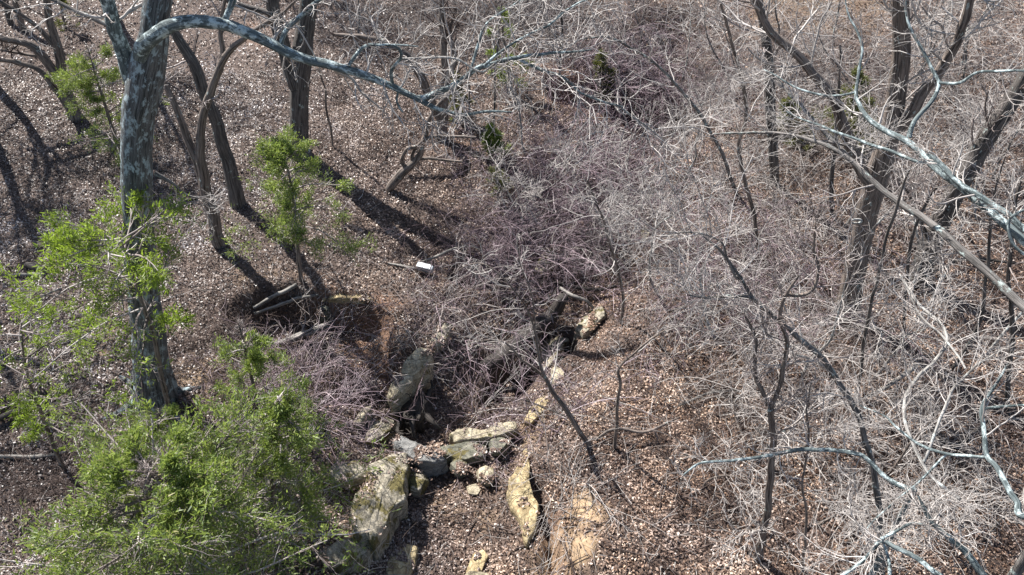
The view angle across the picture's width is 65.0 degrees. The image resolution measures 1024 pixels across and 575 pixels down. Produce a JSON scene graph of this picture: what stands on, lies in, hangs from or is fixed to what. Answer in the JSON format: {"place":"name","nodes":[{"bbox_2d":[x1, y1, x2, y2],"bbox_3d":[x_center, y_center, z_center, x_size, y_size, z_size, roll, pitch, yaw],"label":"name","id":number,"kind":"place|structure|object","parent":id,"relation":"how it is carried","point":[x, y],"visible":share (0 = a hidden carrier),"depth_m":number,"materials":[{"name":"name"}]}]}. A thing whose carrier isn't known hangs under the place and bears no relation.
{"place":"outdoors","nodes":[
{"label":"outdoors","id":0,"kind":"place"},
{"bbox_2d":[0,0,1023,574],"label":"ground","id":1,"kind":"structure","parent":0,"point":[584,542],"depth_m":30.14,"materials":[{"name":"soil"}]},
{"bbox_2d":[0,0,81,121],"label":"multi stem tree","id":2,"kind":"object","parent":1,"relation":"on","point":[53,38],"visible":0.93,"depth_m":34.89,"materials":[{"name":"brown plant"}]},
{"bbox_2d":[0,288,119,472],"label":"cedar tree","id":3,"kind":"object","parent":1,"relation":"on","point":[24,406],"visible":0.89,"depth_m":20.68,"materials":[{"name":"green plant"}]},
{"bbox_2d":[43,41,169,166],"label":"cedar tree","id":4,"kind":"object","parent":1,"relation":"on","point":[75,84],"visible":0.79,"depth_m":32.36,"materials":[{"name":"green plant"}]},
{"bbox_2d":[0,176,225,449],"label":"cedar tree","id":5,"kind":"object","parent":1,"relation":"on","point":[149,270],"visible":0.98,"depth_m":19.23,"materials":[{"name":"green plant"}]},
{"bbox_2d":[137,402,219,519],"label":"cedar tree","id":6,"kind":"object","parent":1,"relation":"on","point":[171,410],"visible":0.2,"depth_m":20.27,"materials":[{"name":"green plant"}]},
{"bbox_2d":[0,354,400,574],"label":"cedar tree","id":7,"kind":"object","parent":1,"relation":"on","point":[180,512],"visible":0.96,"depth_m":16.06,"materials":[{"name":"green plant"}]},
{"bbox_2d":[166,7,246,208],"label":"leaning tree","id":8,"kind":"object","parent":1,"relation":"on","point":[236,197],"visible":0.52,"depth_m":30.05,"materials":[{"name":"brown plant"}]},
{"bbox_2d":[132,0,295,248],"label":"forked tree","id":9,"kind":"object","parent":1,"relation":"on","point":[197,154],"visible":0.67,"depth_m":27.22,"materials":[{"name":"brown plant"}]},
{"bbox_2d":[208,317,311,421],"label":"cedar tree","id":10,"kind":"object","parent":1,"relation":"on","point":[256,355],"visible":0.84,"depth_m":23.25,"materials":[{"name":"green plant"}]},
{"bbox_2d":[197,0,333,162],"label":"dark oak tree","id":11,"kind":"object","parent":1,"relation":"on","point":[299,105],"visible":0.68,"depth_m":31.92,"materials":[{"name":"brown plant"}]},
{"bbox_2d":[205,373,387,574],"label":"cedar tree","id":12,"kind":"object","parent":1,"relation":"on","point":[275,406],"visible":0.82,"depth_m":19.01,"materials":[{"name":"green plant"}]},
{"bbox_2d":[220,124,384,283],"bbox_3d":[-7.600,-2.132,27.032,5.060,6.721,4.577,27,48,27],"label":"cedar tree","id":13,"kind":"object","parent":1,"relation":"on","point":[279,151],"visible":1,"depth_m":26.52,"materials":[{"name":"green plant"}]},
{"bbox_2d":[318,536,372,574],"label":"rock slab","id":14,"kind":"object","parent":1,"relation":"on","point":[333,549],"visible":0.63,"depth_m":21.63,"materials":[{"name":"stone"}]},
{"bbox_2d":[329,461,365,490],"bbox_3d":[-4.898,5.860,24.321,1.178,1.516,0.741,-22,46,-23],"label":"boulder","id":15,"kind":"object","parent":1,"relation":"on","point":[360,480],"visible":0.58,"depth_m":23.93,"materials":[{"name":"stone"}]},
{"bbox_2d":[0,0,739,427],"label":"oak tree","id":16,"kind":"object","parent":1,"relation":"on","point":[142,64],"visible":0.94,"depth_m":17.16,"materials":[{"name":"grey plant"}]},
{"bbox_2d":[363,417,395,446],"bbox_3d":[-4.372,4.944,26.258,0.670,1.263,1.642,24,47,25],"label":"rock","id":17,"kind":"object","parent":1,"relation":"on","point":[386,428],"visible":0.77,"depth_m":26.02,"materials":[{"name":"stone"}]},
{"bbox_2d":[350,452,410,561],"bbox_3d":[-3.789,6.419,23.676,1.446,2.573,3.618,0,42,0],"label":"rock slab","id":18,"kind":"object","parent":1,"relation":"on","point":[394,491],"visible":0.83,"depth_m":23.06,"materials":[{"name":"stone"}]},
{"bbox_2d":[315,0,486,143],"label":"hollow tree","id":19,"kind":"object","parent":1,"relation":"on","point":[443,52],"visible":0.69,"depth_m":33.82,"materials":[{"name":"brown plant"}]},
{"bbox_2d":[387,376,416,422],"bbox_3d":[-3.703,3.831,27.071,0.725,2.046,1.317,32,51,30],"label":"rock slab","id":20,"kind":"object","parent":1,"relation":"on","point":[400,398],"visible":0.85,"depth_m":26.46,"materials":[{"name":"beige stone"}]},
{"bbox_2d":[386,544,418,574],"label":"rock slab","id":21,"kind":"object","parent":1,"relation":"on","point":[399,568],"visible":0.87,"depth_m":22.59,"materials":[{"name":"grey stone"}]},
{"bbox_2d":[382,380,440,440],"bbox_3d":[-3.350,4.287,26.922,1.866,2.128,2.273,-9,43,-9],"label":"root ball","id":22,"kind":"object","parent":1,"relation":"on","point":[420,416],"visible":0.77,"depth_m":26.54,"materials":[{"name":"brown wood"}]},
{"bbox_2d":[401,348,433,392],"bbox_3d":[-3.191,3.119,27.614,0.753,2.128,1.374,28,49,28],"label":"rock slab","id":23,"kind":"object","parent":1,"relation":"on","point":[414,366],"visible":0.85,"depth_m":27.07,"materials":[{"name":"beige stone"}]},
{"bbox_2d":[408,472,428,497],"bbox_3d":[-2.894,6.254,24.948,0.690,1.253,0.887,0,42,0],"label":"rock","id":24,"kind":"object","parent":1,"relation":"on","point":[418,483],"visible":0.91,"depth_m":24.48,"materials":[{"name":"stone"}]},
{"bbox_2d":[392,436,448,478],"bbox_3d":[-2.966,5.603,25.609,1.788,1.738,0.793,22,46,22],"label":"boulder","id":25,"kind":"object","parent":1,"relation":"on","point":[430,466],"visible":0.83,"depth_m":25.13,"materials":[{"name":"grey stone"}]},
{"bbox_2d":[385,74,475,191],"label":"crooked tree","id":26,"kind":"object","parent":1,"relation":"on","point":[401,173],"visible":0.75,"depth_m":32.46,"materials":[{"name":"brown plant"}]},
{"bbox_2d":[445,442,487,465],"bbox_3d":[-1.527,5.562,26.021,1.501,1.261,0.759,0,42,0],"label":"rock slab","id":27,"kind":"object","parent":1,"relation":"on","point":[468,453],"visible":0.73,"depth_m":25.62,"materials":[{"name":"beige stone"}]},
{"bbox_2d":[315,220,640,571],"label":"leaves on rocks","id":28,"kind":"object","parent":1,"relation":"on","point":[416,515],"visible":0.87,"depth_m":25.03,"materials":[{"name":"brown plant"}]},
{"bbox_2d":[448,421,518,447],"bbox_3d":[-0.946,5.105,26.350,2.351,1.692,0.746,0,42,0],"label":"rock slab","id":29,"kind":"object","parent":1,"relation":"on","point":[457,439],"visible":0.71,"depth_m":25.94,"materials":[{"name":"beige stone"}]},
{"bbox_2d":[455,142,522,210],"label":"bare sapling","id":30,"kind":"object","parent":1,"relation":"on","point":[495,175],"visible":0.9,"depth_m":32.64,"materials":[{"name":"grey plant"}]},
{"bbox_2d":[479,120,512,160],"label":"cedar tree","id":31,"kind":"object","parent":1,"relation":"on","point":[493,137],"visible":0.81,"depth_m":34.85,"materials":[{"name":"green plant"}]},
{"bbox_2d":[485,6,534,92],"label":"cedar tree","id":32,"kind":"object","parent":1,"relation":"on","point":[489,32],"visible":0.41,"depth_m":37.69,"materials":[{"name":"green plant"}]},
{"bbox_2d":[0,0,1023,574],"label":"stick litter","id":33,"kind":"object","parent":1,"relation":"on","point":[398,540],"visible":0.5,"depth_m":28.23,"materials":[{"name":"brown wood"}]},
{"bbox_2d":[0,24,1023,574],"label":"brush","id":34,"kind":"object","parent":1,"relation":"on","point":[216,330],"visible":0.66,"depth_m":25.11,"materials":[{"name":"plant"}]},
{"bbox_2d":[440,223,590,447],"bbox_3d":[0.370,1.541,22.785,4.464,8.122,2.050,0,42,0],"label":"sapling","id":35,"kind":"object","parent":1,"relation":"on","point":[568,413],"visible":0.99,"depth_m":22.31,"materials":[{"name":"brown plant"}]},
{"bbox_2d":[487,49,545,154],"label":"bare sapling","id":36,"kind":"object","parent":1,"relation":"on","point":[519,113],"visible":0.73,"depth_m":35.14,"materials":[{"name":"grey plant"}]},
{"bbox_2d":[484,159,549,231],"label":"bare sapling","id":37,"kind":"object","parent":1,"relation":"on","point":[528,193],"visible":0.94,"depth_m":31.66,"materials":[{"name":"grey plant"}]},
{"bbox_2d":[506,449,538,547],"bbox_3d":[0.294,6.438,24.209,0.881,1.165,3.432,-5,42,-6],"label":"rock outcrop","id":38,"kind":"object","parent":1,"relation":"on","point":[525,513],"visible":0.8,"depth_m":23.80,"materials":[{"name":"yellow stone"}]},
{"bbox_2d":[480,293,568,375],"bbox_3d":[0.523,1.691,29.290,0.865,1.320,4.335,30,50,30],"label":"fallen log","id":39,"kind":"object","parent":1,"relation":"on","point":[558,306],"visible":0.75,"depth_m":29.09,"materials":[{"name":"brown wood"}]},
{"bbox_2d":[479,123,572,243],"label":"bare sapling","id":40,"kind":"object","parent":1,"relation":"on","point":[521,217],"visible":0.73,"depth_m":32.44,"materials":[{"name":"grey plant"}]},
{"bbox_2d":[113,2,962,494],"bbox_3d":[2.611,-4.453,33.743,29.150,6.155,31.207,0,42,0],"label":"purple thicket","id":41,"kind":"object","parent":1,"relation":"on","point":[557,206],"visible":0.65,"depth_m":31.55,"materials":[{"name":"plant"}]},
{"bbox_2d":[537,336,569,368],"bbox_3d":[1.278,2.748,30.362,1.181,1.821,2.576,18,45,19],"label":"rock slab","id":42,"kind":"object","parent":1,"relation":"on","point":[564,343],"visible":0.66,"depth_m":30.44,"materials":[{"name":"beige stone"}]},
{"bbox_2d":[539,119,630,184],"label":"bare sapling","id":43,"kind":"object","parent":1,"relation":"on","point":[565,161],"visible":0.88,"depth_m":31.96,"materials":[{"name":"grey plant"}]},
{"bbox_2d":[523,135,656,325],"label":"crooked trunk tree","id":44,"kind":"object","parent":1,"relation":"on","point":[614,259],"visible":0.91,"depth_m":26.17,"materials":[{"name":"brown plant"}]},
{"bbox_2d":[574,306,605,340],"bbox_3d":[2.997,1.480,30.597,1.664,1.309,0.905,-29,49,-28],"label":"rock","id":45,"kind":"object","parent":1,"relation":"on","point":[600,313],"visible":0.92,"depth_m":30.19,"materials":[{"name":"stone"}]},
{"bbox_2d":[592,48,618,109],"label":"cedar tree","id":46,"kind":"object","parent":1,"relation":"on","point":[598,63],"visible":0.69,"depth_m":39.22,"materials":[{"name":"green plant"}]},
{"bbox_2d":[190,0,1023,523],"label":"grey thicket","id":47,"kind":"object","parent":1,"relation":"on","point":[802,74],"visible":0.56,"depth_m":30.68,"materials":[{"name":"grey plant"}]},
{"bbox_2d":[561,177,655,268],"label":"bare sapling","id":48,"kind":"object","parent":1,"relation":"on","point":[588,197],"visible":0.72,"depth_m":31.75,"materials":[{"name":"grey plant"}]},
{"bbox_2d":[520,1,737,195],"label":"arching tree","id":49,"kind":"object","parent":1,"relation":"on","point":[677,86],"visible":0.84,"depth_m":29.75,"materials":[{"name":"grey plant"}]},
{"bbox_2d":[252,0,1023,574],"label":"pale thicket","id":50,"kind":"object","parent":1,"relation":"on","point":[808,250],"visible":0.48,"depth_m":27.57,"materials":[{"name":"grey plant"}]},
{"bbox_2d":[592,145,687,256],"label":"bare sapling","id":51,"kind":"object","parent":1,"relation":"on","point":[634,200],"visible":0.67,"depth_m":31.12,"materials":[{"name":"grey plant"}]},
{"bbox_2d":[587,302,708,449],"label":"sapling","id":52,"kind":"object","parent":1,"relation":"on","point":[619,393],"visible":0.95,"depth_m":22.02,"materials":[{"name":"brown plant"}]},
{"bbox_2d":[598,155,743,322],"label":"bare sapling","id":53,"kind":"object","parent":1,"relation":"on","point":[651,251],"visible":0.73,"depth_m":27.14,"materials":[{"name":"grey plant"}]},
{"bbox_2d":[647,0,735,86],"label":"bare sapling","id":54,"kind":"object","parent":1,"relation":"on","point":[710,36],"visible":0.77,"depth_m":40.71,"materials":[{"name":"grey plant"}]},
{"bbox_2d":[643,63,739,168],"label":"bare sapling","id":55,"kind":"object","parent":1,"relation":"on","point":[693,102],"visible":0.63,"depth_m":35.77,"materials":[{"name":"grey plant"}]},
{"bbox_2d":[621,193,770,348],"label":"bare sapling","id":56,"kind":"object","parent":1,"relation":"on","point":[701,284],"visible":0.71,"depth_m":26.21,"materials":[{"name":"grey plant"}]},
{"bbox_2d":[637,70,757,203],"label":"bare sapling","id":57,"kind":"object","parent":1,"relation":"on","point":[695,154],"visible":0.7,"depth_m":33.77,"materials":[{"name":"grey plant"}]},
{"bbox_2d":[645,0,751,87],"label":"bare sapling","id":58,"kind":"object","parent":1,"relation":"on","point":[704,25],"visible":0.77,"depth_m":39.18,"materials":[{"name":"grey plant"}]},
{"bbox_2d":[657,50,763,157],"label":"bare sapling","id":59,"kind":"object","parent":1,"relation":"on","point":[713,102],"visible":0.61,"depth_m":36.39,"materials":[{"name":"grey plant"}]},
{"bbox_2d":[668,0,795,256],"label":"crooked trunk tree","id":60,"kind":"object","parent":1,"relation":"on","point":[739,139],"visible":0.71,"depth_m":26.33,"materials":[{"name":"brown plant"}]},
{"bbox_2d":[670,422,808,523],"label":"bare sapling","id":61,"kind":"object","parent":1,"relation":"on","point":[731,476],"visible":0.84,"depth_m":21.99,"materials":[{"name":"grey plant"}]},
{"bbox_2d":[596,120,885,574],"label":"leaning dark tree","id":62,"kind":"object","parent":1,"relation":"on","point":[838,382],"visible":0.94,"depth_m":16.60,"materials":[{"name":"grey plant"}]},
{"bbox_2d":[716,354,765,448],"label":"bare sapling","id":63,"kind":"object","parent":1,"relation":"on","point":[746,409],"visible":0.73,"depth_m":24.83,"materials":[{"name":"grey plant"}]},
{"bbox_2d":[697,130,802,219],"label":"bare sapling","id":64,"kind":"object","parent":1,"relation":"on","point":[763,164],"visible":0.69,"depth_m":33.28,"materials":[{"name":"grey plant"}]},
{"bbox_2d":[706,492,798,574],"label":"bare sapling","id":65,"kind":"object","parent":1,"relation":"on","point":[748,529],"visible":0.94,"depth_m":20.74,"materials":[{"name":"grey plant"}]},
{"bbox_2d":[705,0,820,185],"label":"shaded trunk tree","id":66,"kind":"object","parent":1,"relation":"on","point":[772,143],"visible":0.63,"depth_m":31.19,"materials":[{"name":"brown plant"}]},
{"bbox_2d":[688,260,874,405],"bbox_3d":[7.962,1.603,23.951,5.318,5.535,5.022,0,42,0],"label":"bare sapling","id":67,"kind":"object","parent":1,"relation":"on","point":[772,340],"visible":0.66,"depth_m":23.93,"materials":[{"name":"grey plant"}]},
{"bbox_2d":[668,409,916,574],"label":"overhanging sapling","id":68,"kind":"object","parent":1,"relation":"on","point":[878,559],"visible":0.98,"depth_m":16.81,"materials":[{"name":"grey plant"}]},
{"bbox_2d":[777,96,812,148],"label":"cedar tree","id":69,"kind":"object","parent":1,"relation":"on","point":[788,104],"visible":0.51,"depth_m":35.58,"materials":[{"name":"green plant"}]},
{"bbox_2d":[731,371,869,475],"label":"bare sapling","id":70,"kind":"object","parent":1,"relation":"on","point":[797,421],"visible":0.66,"depth_m":22.20,"materials":[{"name":"grey plant"}]},
{"bbox_2d":[728,179,892,562],"bbox_3d":[5.590,2.858,18.099,3.412,12.450,2.318,-32,51,-31],"label":"slim dark tree","id":71,"kind":"object","parent":1,"relation":"on","point":[768,401],"visible":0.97,"depth_m":16.19,"materials":[{"name":"brown plant"}]},
{"bbox_2d":[783,352,840,572],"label":"sapling","id":72,"kind":"object","parent":1,"relation":"on","point":[807,399],"visible":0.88,"depth_m":17.59,"materials":[{"name":"grey plant"}]},
{"bbox_2d":[781,372,890,485],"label":"bare sapling","id":73,"kind":"object","parent":1,"relation":"on","point":[812,438],"visible":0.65,"depth_m":22.62,"materials":[{"name":"grey plant"}]},
{"bbox_2d":[787,0,884,85],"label":"bare sapling","id":74,"kind":"object","parent":1,"relation":"on","point":[834,26],"visible":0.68,"depth_m":37.86,"materials":[{"name":"grey plant"}]},
{"bbox_2d":[797,63,878,161],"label":"cedar tree","id":75,"kind":"object","parent":1,"relation":"on","point":[855,108],"visible":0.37,"depth_m":33.78,"materials":[{"name":"plant"}]},
{"bbox_2d":[817,45,874,216],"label":"sapling","id":76,"kind":"object","parent":1,"relation":"on","point":[831,187],"visible":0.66,"depth_m":30.20,"materials":[{"name":"grey plant"}]},
{"bbox_2d":[751,203,954,389],"bbox_3d":[9.515,1.110,23.642,5.108,6.713,4.899,0,42,0],"label":"bare sapling","id":77,"kind":"object","parent":1,"relation":"on","point":[825,345],"visible":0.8,"depth_m":23.15,"materials":[{"name":"grey plant"}]},
{"bbox_2d":[802,456,907,533],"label":"bare sapling","id":78,"kind":"object","parent":1,"relation":"on","point":[837,505],"visible":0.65,"depth_m":21.14,"materials":[{"name":"grey plant"}]},
{"bbox_2d":[811,476,920,574],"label":"bare sapling","id":79,"kind":"object","parent":1,"relation":"on","point":[854,527],"visible":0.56,"depth_m":20.55,"materials":[{"name":"grey plant"}]},
{"bbox_2d":[710,0,1023,574],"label":"lichened tree","id":80,"kind":"object","parent":1,"relation":"on","point":[991,208],"visible":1,"depth_m":11.97,"materials":[{"name":"grey plant"}]},
{"bbox_2d":[710,0,1023,327],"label":"broad forked tree","id":81,"kind":"object","parent":1,"relation":"on","point":[901,56],"visible":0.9,"depth_m":22.74,"materials":[{"name":"brown plant"}]},
{"bbox_2d":[778,259,955,414],"bbox_3d":[11.063,1.142,24.093,4.866,5.975,4.597,-8,42,-9],"label":"bare sapling","id":82,"kind":"object","parent":1,"relation":"on","point":[878,347],"visible":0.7,"depth_m":24.05,"materials":[{"name":"grey plant"}]},
{"bbox_2d":[712,24,1023,574],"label":"leaning pole tree","id":83,"kind":"object","parent":1,"relation":"on","point":[1012,296],"visible":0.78,"depth_m":21.37,"materials":[{"name":"grey plant"}]},
{"bbox_2d":[811,42,934,226],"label":"bare sapling","id":84,"kind":"object","parent":1,"relation":"on","point":[849,219],"visible":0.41,"depth_m":31.73,"materials":[{"name":"grey plant"}]},
{"bbox_2d":[807,0,960,91],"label":"bare sapling","id":85,"kind":"object","parent":1,"relation":"on","point":[911,40],"visible":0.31,"depth_m":34.15,"materials":[{"name":"grey plant"}]},
{"bbox_2d":[855,135,933,399],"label":"sapling","id":86,"kind":"object","parent":1,"relation":"on","point":[895,213],"visible":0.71,"depth_m":21.41,"materials":[{"name":"grey plant"}]},
{"bbox_2d":[829,80,997,243],"bbox_3d":[14.834,-3.973,30.059,5.110,6.192,5.239,27,49,27],"label":"bare sapling","id":87,"kind":"object","parent":1,"relation":"on","point":[917,236],"visible":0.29,"depth_m":29.91,"materials":[{"name":"grey plant"}]},
{"bbox_2d":[848,254,991,381],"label":"bare sapling","id":88,"kind":"object","parent":1,"relation":"on","point":[907,334],"visible":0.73,"depth_m":23.88,"materials":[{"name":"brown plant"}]},
{"bbox_2d":[843,171,1006,289],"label":"bare sapling","id":89,"kind":"object","parent":1,"relation":"on","point":[923,244],"visible":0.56,"depth_m":27.44,"materials":[{"name":"grey plant"}]},
{"bbox_2d":[902,174,959,336],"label":"sapling","id":90,"kind":"object","parent":1,"relation":"on","point":[911,243],"visible":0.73,"depth_m":23.95,"materials":[{"name":"brown plant"}]},
{"bbox_2d":[840,248,1023,500],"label":"bent branch tree","id":91,"kind":"object","parent":1,"relation":"on","point":[946,338],"visible":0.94,"depth_m":17.44,"materials":[{"name":"grey plant"}]},
{"bbox_2d":[878,379,989,481],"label":"bare sapling","id":92,"kind":"object","parent":1,"relation":"on","point":[922,429],"visible":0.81,"depth_m":21.74,"materials":[{"name":"grey plant"}]},
{"bbox_2d":[855,81,1017,239],"bbox_3d":[15.598,-4.347,29.710,4.884,6.959,6.883,-33,51,-31],"label":"bare sapling","id":93,"kind":"object","parent":1,"relation":"on","point":[891,208],"visible":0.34,"depth_m":28.92,"materials":[{"name":"grey plant"}]},
{"bbox_2d":[893,450,979,524],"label":"bare sapling","id":94,"kind":"object","parent":1,"relation":"on","point":[925,495],"visible":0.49,"depth_m":21.55,"materials":[{"name":"grey plant"}]},
{"bbox_2d":[870,446,1021,569],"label":"bare sapling","id":95,"kind":"object","parent":1,"relation":"on","point":[963,500],"visible":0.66,"depth_m":20.39,"materials":[{"name":"grey plant"}]},
{"bbox_2d":[884,0,1017,89],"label":"bare sapling","id":96,"kind":"object","parent":1,"relation":"on","point":[930,46],"visible":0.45,"depth_m":35.16,"materials":[{"name":"grey plant"}]},
{"bbox_2d":[884,0,1023,289],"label":"furrowed tree","id":97,"kind":"object","parent":1,"relation":"on","point":[990,128],"visible":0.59,"depth_m":26.56,"materials":[{"name":"brown plant"}]},
{"bbox_2d":[898,206,1022,328],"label":"bare sapling","id":98,"kind":"object","parent":1,"relation":"on","point":[942,258],"visible":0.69,"depth_m":26.49,"materials":[{"name":"grey plant"}]},
{"bbox_2d":[898,162,1023,289],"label":"bare sapling","id":99,"kind":"object","parent":1,"relation":"on","point":[962,220],"visible":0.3,"depth_m":28.82,"materials":[{"name":"grey plant"}]},
{"bbox_2d":[925,63,1022,210],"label":"bare sapling","id":100,"kind":"object","parent":1,"relation":"on","point":[975,185],"visible":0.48,"depth_m":33.05,"materials":[{"name":"grey plant"}]},
{"bbox_2d":[930,78,1023,180],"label":"bare sapling","id":101,"kind":"object","parent":1,"relation":"on","point":[958,109],"visible":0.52,"depth_m":31.00,"materials":[{"name":"grey plant"}]},
{"bbox_2d":[951,137,1023,370],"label":"sapling","id":102,"kind":"object","parent":1,"relation":"on","point":[984,287],"visible":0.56,"depth_m":23.58,"materials":[{"name":"brown plant"}]},
{"bbox_2d":[953,457,1023,541],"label":"bare sapling","id":103,"kind":"object","parent":1,"relation":"on","point":[993,528],"visible":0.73,"depth_m":21.22,"materials":[{"name":"grey plant"}]},
{"bbox_2d":[991,164,1023,416],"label":"sapling","id":104,"kind":"object","parent":1,"relation":"on","point":[1010,307],"visible":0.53,"depth_m":22.16,"materials":[{"name":"brown plant"}]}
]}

